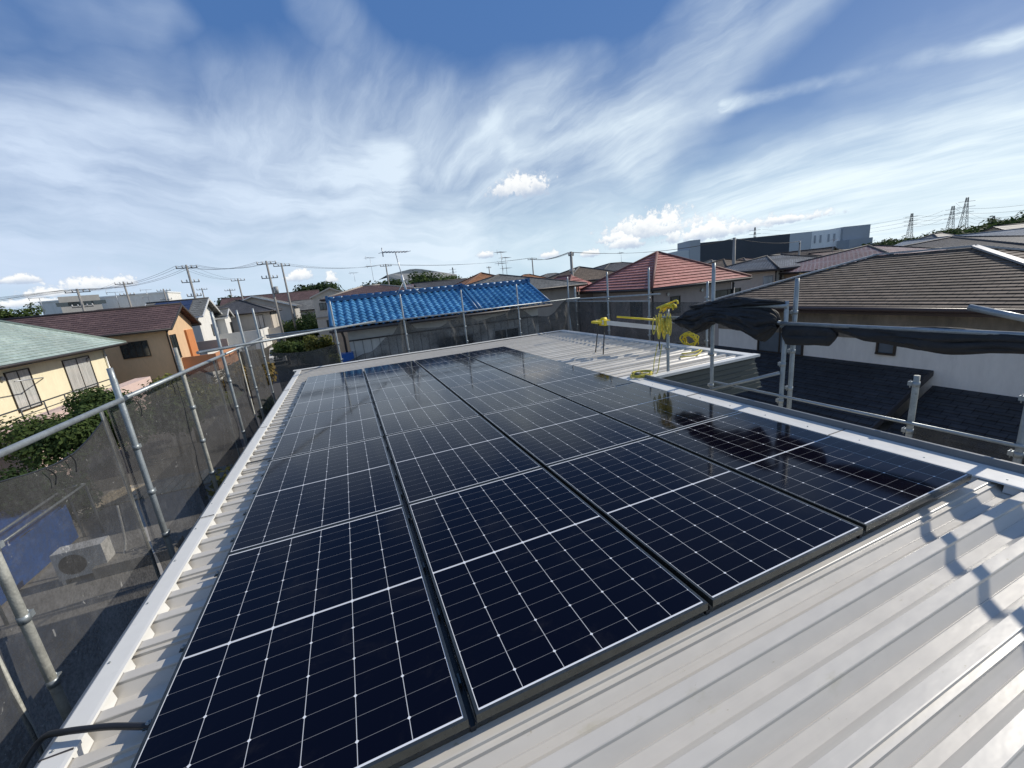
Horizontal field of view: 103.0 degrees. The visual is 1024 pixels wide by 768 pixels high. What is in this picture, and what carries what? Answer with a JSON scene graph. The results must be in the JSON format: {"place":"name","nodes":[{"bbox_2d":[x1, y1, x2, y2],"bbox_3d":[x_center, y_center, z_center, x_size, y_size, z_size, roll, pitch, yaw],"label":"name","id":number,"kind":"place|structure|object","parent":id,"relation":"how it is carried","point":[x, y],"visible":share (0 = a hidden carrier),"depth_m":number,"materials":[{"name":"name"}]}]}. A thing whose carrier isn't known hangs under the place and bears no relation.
{"place":"outdoors","nodes":[
{"label":"outdoors","id":0,"kind":"place"},
{"bbox_2d":[56,294,105,312],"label":"warehouse","id":1,"kind":"structure","parent":0,"point":[65,303],"depth_m":108.61,"materials":[{"name":"white"}]},
{"bbox_2d":[38,291,181,314],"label":"warehouse","id":2,"kind":"structure","parent":0,"point":[51,307],"depth_m":131.25,"materials":[{"name":"white paint"}]},
{"bbox_2d":[0,303,234,383],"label":"house","id":3,"kind":"structure","parent":0,"point":[153,336],"depth_m":29.63,"materials":[{"name":"beige paint"}]},
{"bbox_2d":[119,340,151,358],"bbox_3d":[-27.052,-2.463,29.240,1.616,1.150,0.090,-11,15,-20],"label":"window","id":4,"kind":"structure","parent":3,"relation":"in","point":[136,349],"depth_m":29.25,"materials":[{"name":"black glass"}]},
{"bbox_2d":[169,334,182,357],"bbox_3d":[-25.484,-2.860,30.857,0.090,1.800,1.200,-11,15,-20],"label":"window","id":5,"kind":"structure","parent":3,"relation":"in","point":[173,339],"depth_m":30.96,"materials":[{"name":"grey glass"}]},
{"bbox_2d":[131,485,162,574],"bbox_3d":[-10.450,5.406,9.789,10.600,0.012,17.300,-11,15,-20],"label":"yard concrete","id":6,"kind":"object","parent":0,"point":[146,530],"depth_m":13.46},
{"bbox_2d":[0,458,57,480],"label":"shrub","id":7,"kind":"object","parent":6,"relation":"on","point":[12,472],"visible":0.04,"depth_m":12.85,"materials":[{"name":"green plant"}]},
{"bbox_2d":[0,385,129,471],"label":"shrub","id":8,"kind":"object","parent":6,"relation":"on","point":[54,447],"visible":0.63,"depth_m":14.23,"materials":[{"name":"green plant"}]},
{"bbox_2d":[0,308,375,750],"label":"scaffold","id":9,"kind":"object","parent":6,"relation":"on","point":[24,615],"visible":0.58,"depth_m":3.60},
{"bbox_2d":[0,417,159,767],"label":"safety net","id":10,"kind":"object","parent":9,"relation":"attached to","point":[78,555],"visible":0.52,"depth_m":2.79,"materials":[{"name":"fabric"}]},
{"bbox_2d":[0,420,102,482],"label":"hem rope","id":11,"kind":"object","parent":10,"relation":"attached to","point":[83,444],"visible":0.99,"depth_m":2.96,"materials":[{"name":"black plastic"}]},
{"bbox_2d":[105,374,208,571],"bbox_3d":[-3.571,2.814,4.936,0.096,5.770,1.611,-11,15,-22],"label":"safety net","id":12,"kind":"object","parent":9,"relation":"attached to","point":[162,432],"visible":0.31,"depth_m":4.32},
{"bbox_2d":[176,356,243,501],"bbox_3d":[-4.239,2.503,6.511,0.158,5.760,1.854,-11,14,-19],"label":"safety net","id":13,"kind":"object","parent":9,"relation":"attached to","point":[219,425],"visible":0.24,"depth_m":5.92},
{"bbox_2d":[217,349,258,442],"bbox_3d":[-4.868,2.177,8.152,0.208,5.740,1.704,-12,15,-23],"label":"safety net","id":14,"kind":"object","parent":9,"relation":"attached to","point":[250,423],"visible":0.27,"depth_m":7.48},
{"bbox_2d":[241,344,273,423],"bbox_3d":[-5.496,1.883,9.659,0.204,5.720,1.600,-11,15,-20],"label":"safety net","id":15,"kind":"object","parent":9,"relation":"attached to","point":[266,398],"visible":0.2,"depth_m":9.20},
{"bbox_2d":[145,297,228,378],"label":"house","id":16,"kind":"structure","parent":0,"point":[199,309],"depth_m":39.67,"materials":[{"name":"white paint"}]},
{"bbox_2d":[120,364,270,485],"bbox_3d":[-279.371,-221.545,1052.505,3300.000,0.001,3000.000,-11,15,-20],"label":"ground","id":17,"kind":"structure","parent":0,"point":[130,480],"depth_m":19.02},
{"bbox_2d":[0,302,42,318],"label":"tree","id":18,"kind":"object","parent":17,"relation":"on","point":[27,311],"visible":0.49,"depth_m":31.15,"materials":[{"name":"green plant"}]},
{"bbox_2d":[0,320,127,426],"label":"house","id":19,"kind":"structure","parent":17,"relation":"on","point":[61,361],"depth_m":21.43,"materials":[{"name":"metal"}]},
{"bbox_2d":[3,368,43,412],"bbox_3d":[-23.339,0.267,19.470,0.090,1.900,1.619,-11,15,-20],"label":"window","id":20,"kind":"structure","parent":19,"relation":"in","point":[24,393],"depth_m":19.43,"materials":[{"name":"white glass"}]},
{"bbox_2d":[61,355,98,391],"bbox_3d":[-25.123,-0.594,23.743,0.090,1.900,2.577,-11,15,-20],"label":"window","id":21,"kind":"structure","parent":19,"relation":"in","point":[80,373],"depth_m":23.66,"materials":[{"name":"white glass"}]},
{"bbox_2d":[0,376,151,477],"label":"garden wall","id":22,"kind":"structure","parent":17,"relation":"on","point":[132,385],"depth_m":18.20,"materials":[{"name":"concrete"}]},
{"bbox_2d":[64,289,93,310],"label":"utility pole","id":23,"kind":"object","parent":17,"relation":"on","point":[80,300],"visible":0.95,"depth_m":42.13,"materials":[{"name":"concrete"}]},
{"bbox_2d":[114,282,134,306],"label":"utility pole","id":24,"kind":"object","parent":17,"relation":"on","point":[128,298],"visible":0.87,"depth_m":57.44,"materials":[{"name":"concrete"}]},
{"bbox_2d":[175,265,201,297],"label":"utility pole","id":25,"kind":"object","parent":17,"relation":"on","point":[191,284],"visible":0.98,"depth_m":44.73,"materials":[{"name":"concrete"}]},
{"bbox_2d":[214,308,272,350],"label":"house","id":26,"kind":"structure","parent":17,"relation":"on","point":[224,325],"depth_m":44.38,"materials":[{"name":"white paint"}]},
{"bbox_2d":[217,300,282,365],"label":"house","id":27,"kind":"structure","parent":17,"relation":"on","point":[266,315],"depth_m":49.18,"materials":[{"name":"grey paint"}]},
{"bbox_2d":[255,315,265,328],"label":"window","id":28,"kind":"structure","parent":27,"relation":"in","point":[259,318],"depth_m":49.14,"materials":[{"name":"grey glass"}]},
{"bbox_2d":[220,289,319,305],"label":"house","id":29,"kind":"structure","parent":17,"relation":"on","point":[300,295],"depth_m":84.37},
{"bbox_2d":[243,295,301,340],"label":"house","id":30,"kind":"structure","parent":17,"relation":"on","point":[285,314],"depth_m":66.39,"materials":[{"name":"white paint"}]},
{"bbox_2d":[286,299,319,337],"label":"house","id":31,"kind":"structure","parent":17,"relation":"on","point":[307,305],"depth_m":81.40,"materials":[{"name":"grey paint"}]},
{"bbox_2d":[292,281,343,291],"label":"tree","id":32,"kind":"object","parent":17,"relation":"on","point":[324,285],"visible":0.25,"depth_m":200.26,"materials":[{"name":"green plant"}]},
{"bbox_2d":[309,287,342,341],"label":"house","id":33,"kind":"structure","parent":17,"relation":"on","point":[321,311],"depth_m":52.13,"materials":[{"name":"grey paint"}]},
{"bbox_2d":[379,269,456,282],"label":"arena","id":34,"kind":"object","parent":17,"relation":"on","point":[397,275],"visible":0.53,"depth_m":245.56},
{"bbox_2d":[407,270,441,281],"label":"tree","id":35,"kind":"object","parent":17,"relation":"on","point":[420,277],"visible":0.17,"depth_m":111.19,"materials":[{"name":"green plant"}]},
{"bbox_2d":[325,278,552,361],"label":"house","id":36,"kind":"structure","parent":17,"relation":"on","point":[362,308],"depth_m":16.76,"materials":[{"name":"tile"}]},
{"bbox_2d":[381,248,419,295],"bbox_3d":[-4.831,-4.796,17.394,1.390,1.983,1.051,-11,15,-20],"label":"tv antenna","id":37,"kind":"object","parent":36,"relation":"on","point":[402,278],"visible":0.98,"depth_m":17.44,"materials":[{"name":"metal"}]},
{"bbox_2d":[467,274,587,330],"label":"house","id":38,"kind":"structure","parent":17,"relation":"on","point":[552,289],"depth_m":28.01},
{"bbox_2d":[34,330,1023,767],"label":"building","id":39,"kind":"structure","parent":17,"relation":"on","point":[896,642],"depth_m":1.77,"materials":[{"name":"beige metal"}]},
{"bbox_2d":[18,722,149,767],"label":"cable conduit","id":40,"kind":"object","parent":39,"relation":"attached to","point":[33,749],"visible":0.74,"depth_m":1.62,"materials":[{"name":"black plastic"}]},
{"bbox_2d":[363,372,475,731],"bbox_3d":[-1.774,0.497,5.422,0.026,0.038,8.600,-11,15,-20],"label":"mounting rail","id":41,"kind":"object","parent":39,"relation":"on","point":[468,710],"visible":0.67,"depth_m":2.09,"materials":[{"name":"black metal"}]},
{"bbox_2d":[130,506,468,767],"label":"solar panel","id":42,"kind":"object","parent":41,"relation":"on","point":[325,647],"visible":1,"depth_m":1.78,"materials":[{"name":"glass"}]},
{"bbox_2d":[228,437,402,553],"bbox_3d":[-1.661,0.871,3.644,1.134,0.038,1.718,-11,15,-20],"label":"solar panel","id":43,"kind":"object","parent":41,"relation":"on","point":[299,494],"visible":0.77,"depth_m":3.38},
{"bbox_2d":[270,403,382,460],"bbox_3d":[-2.317,0.555,5.214,1.134,0.038,1.718,-11,15,-20],"label":"solar panel","id":44,"kind":"object","parent":41,"relation":"on","point":[307,433],"visible":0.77,"depth_m":5.03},
{"bbox_2d":[289,382,371,417],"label":"solar panel","id":45,"kind":"object","parent":41,"relation":"on","point":[317,401],"visible":0.78,"depth_m":6.64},
{"bbox_2d":[301,369,365,392],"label":"solar panel","id":46,"kind":"object","parent":41,"relation":"on","point":[331,380],"visible":0.8,"depth_m":8.24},
{"bbox_2d":[364,361,426,381],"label":"solar panel","id":47,"kind":"object","parent":41,"relation":"on","point":[391,370],"visible":0.77,"depth_m":8.64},
{"bbox_2d":[368,372,446,402],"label":"solar panel","id":48,"kind":"object","parent":41,"relation":"on","point":[399,386],"visible":0.85,"depth_m":7.06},
{"bbox_2d":[375,389,479,436],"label":"solar panel","id":49,"kind":"object","parent":41,"relation":"on","point":[414,412],"visible":0.84,"depth_m":5.44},
{"bbox_2d":[386,416,541,505],"bbox_3d":[-0.589,0.664,4.050,1.134,0.038,1.718,-11,15,-20],"label":"solar panel","id":50,"kind":"object","parent":41,"relation":"on","point":[440,459],"visible":0.79,"depth_m":3.81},
{"bbox_2d":[408,467,707,722],"bbox_3d":[0.067,0.980,2.480,1.134,0.038,1.718,-11,15,-20],"label":"solar panel","id":51,"kind":"object","parent":41,"relation":"on","point":[542,579],"visible":1,"depth_m":2.09,"materials":[{"name":"glass"}]},
{"bbox_2d":[591,317,659,353],"bbox_3d":[2.386,-1.035,8.471,1.428,0.767,0.429,-2,14,17],"label":"work trestle","id":52,"kind":"object","parent":39,"relation":"on","point":[604,321],"visible":0.94,"depth_m":8.37,"materials":[{"name":"metal"}]},
{"bbox_2d":[703,606,709,614],"bbox_3d":[-0.702,0.290,5.829,0.026,0.038,8.600,-11,15,-20],"label":"mounting rail","id":53,"kind":"object","parent":39,"relation":"on","point":[706,612],"visible":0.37,"depth_m":1.93,"materials":[{"name":"black metal"}]},
{"bbox_2d":[429,363,511,388],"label":"solar panel","id":54,"kind":"object","parent":53,"relation":"on","point":[447,378],"visible":0.79,"depth_m":7.47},
{"bbox_2d":[449,376,561,417],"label":"solar panel","id":55,"kind":"object","parent":53,"relation":"on","point":[481,399],"visible":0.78,"depth_m":5.86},
{"bbox_2d":[483,398,651,468],"bbox_3d":[0.484,0.457,4.456,1.134,0.038,1.718,-11,15,-20],"label":"solar panel","id":56,"kind":"object","parent":53,"relation":"on","point":[547,433],"visible":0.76,"depth_m":4.24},
{"bbox_2d":[546,437,862,606],"bbox_3d":[1.139,0.773,2.886,1.134,0.038,1.718,-11,15,-20],"label":"solar panel","id":57,"kind":"object","parent":53,"relation":"on","point":[712,534],"visible":0.98,"depth_m":2.54,"materials":[{"name":"glass"}]},
{"bbox_2d":[568,251,574,275],"bbox_3d":[5.890,-7.943,38.812,0.659,8.966,0.395,-7,14,-6],"label":"utility pole","id":58,"kind":"object","parent":17,"relation":"on","point":[571,269],"visible":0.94,"depth_m":37.92,"materials":[{"name":"concrete"}]},
{"bbox_2d":[732,237,735,263],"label":"utility pole","id":59,"kind":"object","parent":17,"relation":"on","point":[734,251],"visible":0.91,"depth_m":40.44,"materials":[{"name":"concrete"}]},
{"bbox_2d":[668,224,872,261],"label":"warehouse","id":60,"kind":"structure","parent":17,"relation":"on","point":[849,237],"depth_m":154.33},
{"bbox_2d":[723,254,818,290],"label":"house","id":61,"kind":"structure","parent":17,"relation":"on","point":[765,269],"depth_m":34.27,"materials":[{"name":"tile"}]},
{"bbox_2d":[762,275,772,286],"bbox_3d":[20.303,-8.032,32.294,1.100,1.100,0.090,-11,15,-20],"label":"window","id":62,"kind":"structure","parent":61,"relation":"in","point":[766,279],"depth_m":32.24,"materials":[{"name":"glass"}]},
{"bbox_2d":[779,244,946,278],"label":"house","id":63,"kind":"structure","parent":17,"relation":"on","point":[822,262],"depth_m":30.87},
{"bbox_2d":[861,211,1023,245],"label":"wood","id":64,"kind":"object","parent":17,"relation":"on","point":[978,228],"visible":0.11,"depth_m":139.50,"materials":[{"name":"green plant"}]},
{"bbox_2d":[944,206,958,229],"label":"pylon","id":65,"kind":"object","parent":17,"relation":"on","point":[950,217],"visible":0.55,"depth_m":274.96,"materials":[{"name":"metal"}]},
{"bbox_2d":[894,228,1023,245],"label":"house","id":66,"kind":"structure","parent":17,"relation":"on","point":[1018,231],"depth_m":47.19,"materials":[{"name":"white paint"}]},
{"bbox_2d":[958,198,975,227],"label":"pylon","id":67,"kind":"object","parent":17,"relation":"on","point":[966,213],"visible":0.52,"depth_m":283.00,"materials":[{"name":"metal"}]},
{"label":"yard gravel","id":68,"kind":"structure","parent":17,"relation":"on","visible":0},
{"bbox_2d":[265,268,708,362],"bbox_3d":[-0.462,0.332,12.479,10.683,6.610,5.162,-3,14,12],"label":"scaffold","id":69,"kind":"object","parent":68,"relation":"on","point":[607,297],"visible":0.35,"depth_m":11.52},
{"bbox_2d":[273,344,339,391],"bbox_3d":[-5.461,0.424,11.389,1.570,2.920,0.143,-11,15,-20],"label":"safety net","id":70,"kind":"object","parent":69,"relation":"attached to","point":[287,364],"visible":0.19,"depth_m":11.03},
{"bbox_2d":[343,313,465,362],"bbox_3d":[-3.062,-0.692,12.132,3.600,2.460,0.290,-11,15,-20],"label":"safety net","id":71,"kind":"object","parent":69,"relation":"attached to","point":[450,333],"visible":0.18,"depth_m":12.18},
{"bbox_2d":[464,306,519,343],"bbox_3d":[-0.548,-1.161,13.059,1.800,2.440,0.224,-11,15,-20],"label":"safety net","id":72,"kind":"object","parent":69,"relation":"attached to","point":[505,325],"visible":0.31,"depth_m":12.95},
{"bbox_2d":[518,300,567,335],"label":"safety net","id":73,"kind":"object","parent":69,"relation":"attached to","point":[557,320],"visible":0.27,"depth_m":13.57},
{"bbox_2d":[569,302,709,347],"bbox_3d":[3.139,-0.979,11.338,0.248,2.580,5.750,-11,15,-20],"label":"safety net","id":74,"kind":"object","parent":69,"relation":"attached to","point":[583,315],"visible":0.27,"depth_m":10.97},
{"bbox_2d":[677,331,708,347],"bbox_3d":[3.875,-0.941,8.751,0.121,0.354,0.852,-11,15,-20],"label":"hose coil","id":75,"kind":"object","parent":69,"relation":"hanging from","point":[694,337],"visible":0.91,"depth_m":8.76,"materials":[{"name":"plastic"}]},
{"bbox_2d":[662,263,1023,463],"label":"scaffold","id":76,"kind":"object","parent":68,"relation":"on","point":[1017,453],"visible":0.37,"depth_m":4.06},
{"bbox_2d":[630,300,678,377],"bbox_3d":[2.142,-0.693,6.314,0.744,1.135,0.507,-11,15,-20],"label":"rope bundle","id":77,"kind":"object","parent":76,"relation":"hanging from","point":[663,324],"visible":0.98,"depth_m":6.38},
{"bbox_2d":[671,307,780,341],"bbox_3d":[2.767,-0.831,5.444,0.313,0.441,1.656,-11,15,-20],"label":"black sheet","id":78,"kind":"object","parent":76,"relation":"on","point":[758,324],"visible":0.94,"depth_m":5.08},
{"bbox_2d":[689,297,784,308],"bbox_3d":[2.833,-1.033,5.233,0.211,0.181,1.390,-11,15,-20],"label":"black sheet","id":79,"kind":"object","parent":76,"relation":"on","point":[738,302],"visible":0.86,"depth_m":5.08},
{"bbox_2d":[781,322,838,345],"bbox_3d":[3.232,-0.544,4.443,0.117,0.266,0.589,-11,15,-20],"label":"black sheet","id":80,"kind":"object","parent":76,"relation":"attached to","point":[805,335],"visible":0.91,"depth_m":4.40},
{"bbox_2d":[830,327,1023,354],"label":"black sheet","id":81,"kind":"object","parent":76,"relation":"on","point":[953,344],"visible":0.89,"depth_m":3.41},
{"bbox_2d":[913,426,1023,464],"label":"safety net","id":82,"kind":"object","parent":76,"relation":"attached to","point":[994,450],"visible":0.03,"depth_m":3.50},
{"bbox_2d":[233,338,318,448],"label":"road","id":83,"kind":"structure","parent":0,"point":[277,389],"depth_m":32.59,"materials":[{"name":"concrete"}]},
{"bbox_2d":[138,373,227,397],"bbox_3d":[-17.193,1.230,21.310,4.122,3.976,3.705,4,17,35],"label":"shrub","id":84,"kind":"object","parent":83,"relation":"on","point":[163,377],"visible":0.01,"depth_m":20.14,"materials":[{"name":"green plant"}]},
{"bbox_2d":[221,362,277,404],"bbox_3d":[-18.671,-0.006,28.784,4.073,3.135,4.098,-11,15,-20],"label":"shrub","id":85,"kind":"object","parent":83,"relation":"on","point":[271,370],"visible":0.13,"depth_m":29.18,"materials":[{"name":"green plant"}]},
{"bbox_2d":[256,261,285,341],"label":"utility pole","id":86,"kind":"object","parent":83,"relation":"on","point":[275,290],"visible":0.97,"depth_m":45.60,"materials":[{"name":"concrete"}]},
{"bbox_2d":[273,263,299,341],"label":"utility pole","id":87,"kind":"object","parent":83,"relation":"on","point":[292,313],"visible":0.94,"depth_m":53.30,"materials":[{"name":"concrete"}]},
{"bbox_2d":[270,340,304,358],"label":"tree","id":88,"kind":"object","parent":83,"relation":"on","point":[282,346],"visible":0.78,"depth_m":44.58,"materials":[{"name":"green plant"}]},
{"bbox_2d":[279,317,319,341],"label":"tree","id":89,"kind":"object","parent":83,"relation":"on","point":[307,324],"visible":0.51,"depth_m":54.17,"materials":[{"name":"green plant"}]},
{"bbox_2d":[291,311,317,325],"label":"tree","id":90,"kind":"object","parent":83,"relation":"on","point":[307,316],"visible":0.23,"depth_m":66.71,"materials":[{"name":"green plant"}]},
{"bbox_2d":[303,334,333,350],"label":"tree","id":91,"kind":"object","parent":83,"relation":"on","point":[311,342],"visible":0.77,"depth_m":44.52,"materials":[{"name":"green plant"}]},
{"bbox_2d":[319,284,418,353],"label":"house","id":92,"kind":"structure","parent":0,"point":[365,289],"depth_m":40.05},
{"bbox_2d":[413,278,466,287],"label":"house","id":93,"kind":"structure","parent":0,"point":[438,283],"depth_m":52.54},
{"bbox_2d":[443,272,493,290],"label":"house","id":94,"kind":"structure","parent":0,"point":[478,277],"depth_m":41.65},
{"bbox_2d":[0,0,1023,314],"label":"sky","id":95,"kind":"structure","parent":0,"point":[140,139],"materials":[{"name":"blue"}]},
{"bbox_2d":[547,266,614,282],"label":"house","id":96,"kind":"structure","parent":0,"point":[591,275],"depth_m":41.98,"materials":[{"name":"brown tile"}]},
{"bbox_2d":[594,262,631,270],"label":"house","id":97,"kind":"structure","parent":0,"point":[615,266],"depth_m":54.36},
{"bbox_2d":[554,251,752,345],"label":"house","id":98,"kind":"structure","parent":0,"point":[678,278],"depth_m":24.82,"materials":[{"name":"red tile"}]},
{"bbox_2d":[715,288,740,299],"bbox_3d":[13.454,-5.401,25.390,2.191,1.000,0.090,-11,15,-20],"label":"window","id":99,"kind":"structure","parent":98,"relation":"in","point":[719,293],"depth_m":25.25,"materials":[{"name":"black glass"}]},
{"bbox_2d":[707,259,746,266],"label":"house","id":100,"kind":"structure","parent":0,"point":[723,262],"depth_m":50.30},
{"bbox_2d":[775,246,838,254],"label":"house","id":101,"kind":"structure","parent":0,"point":[804,252],"depth_m":69.21,"materials":[{"name":"grey tile"}]},
{"bbox_2d":[807,249,847,255],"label":"house","id":102,"kind":"structure","parent":0,"point":[820,253],"depth_m":42.20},
{"bbox_2d":[704,245,1023,447],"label":"house","id":103,"kind":"structure","parent":0,"point":[977,394],"depth_m":10.84,"materials":[{"name":"tile"}]},
{"bbox_2d":[756,327,803,355],"bbox_3d":[9.158,-1.530,13.940,0.090,1.000,1.600,-11,15,-20],"label":"window","id":104,"kind":"structure","parent":103,"relation":"in","point":[774,344],"depth_m":14.09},
{"bbox_2d":[874,343,896,355],"bbox_3d":[10.288,-1.055,11.197,0.090,0.512,0.448,-11,15,-20],"label":"window","id":105,"kind":"structure","parent":103,"relation":"in","point":[881,349],"depth_m":11.23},
{"bbox_2d":[919,232,955,238],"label":"house","id":106,"kind":"structure","parent":0,"point":[941,234],"depth_m":63.26,"materials":[{"name":"white glass"}]},
{"bbox_2d":[903,235,1023,250],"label":"house","id":107,"kind":"structure","parent":0,"point":[1013,241],"depth_m":30.66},
{"bbox_2d":[982,223,1023,231],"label":"house","id":108,"kind":"structure","parent":0,"point":[1005,227],"depth_m":60.11,"materials":[{"name":"white glass"}]},
{"bbox_3d":[0.371,0.083,6.235,0.026,0.038,8.600,-11,15,-20],"label":"rail","id":109,"kind":"object","parent":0,"visible":0},
{"bbox_2d":[415,353,481,372],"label":"solar panel","id":110,"kind":"object","parent":109,"relation":"on","point":[442,362],"visible":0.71,"depth_m":9.05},
{"bbox_2d":[462,346,529,362],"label":"solar panel","id":111,"kind":"object","parent":109,"relation":"on","point":[492,354],"visible":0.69,"depth_m":9.46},
{"bbox_2d":[483,354,569,376],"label":"solar panel","id":112,"kind":"object","parent":109,"relation":"on","point":[520,365],"visible":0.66,"depth_m":7.88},
{"bbox_2d":[515,365,632,397],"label":"solar panel","id":113,"kind":"object","parent":109,"relation":"on","point":[566,381],"visible":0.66,"depth_m":6.27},
{"bbox_2d":[565,382,740,436],"bbox_3d":[1.557,0.250,4.862,1.134,0.038,1.718,-11,15,-20],"label":"solar panel","id":114,"kind":"object","parent":109,"relation":"on","point":[651,411],"visible":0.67,"depth_m":4.66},
{"bbox_2d":[655,412,971,530],"bbox_3d":[2.212,0.564,3.292,1.134,0.038,1.718,-11,15,-20],"label":"solar panel","id":115,"kind":"object","parent":109,"relation":"on","point":[866,488],"visible":0.9,"depth_m":2.98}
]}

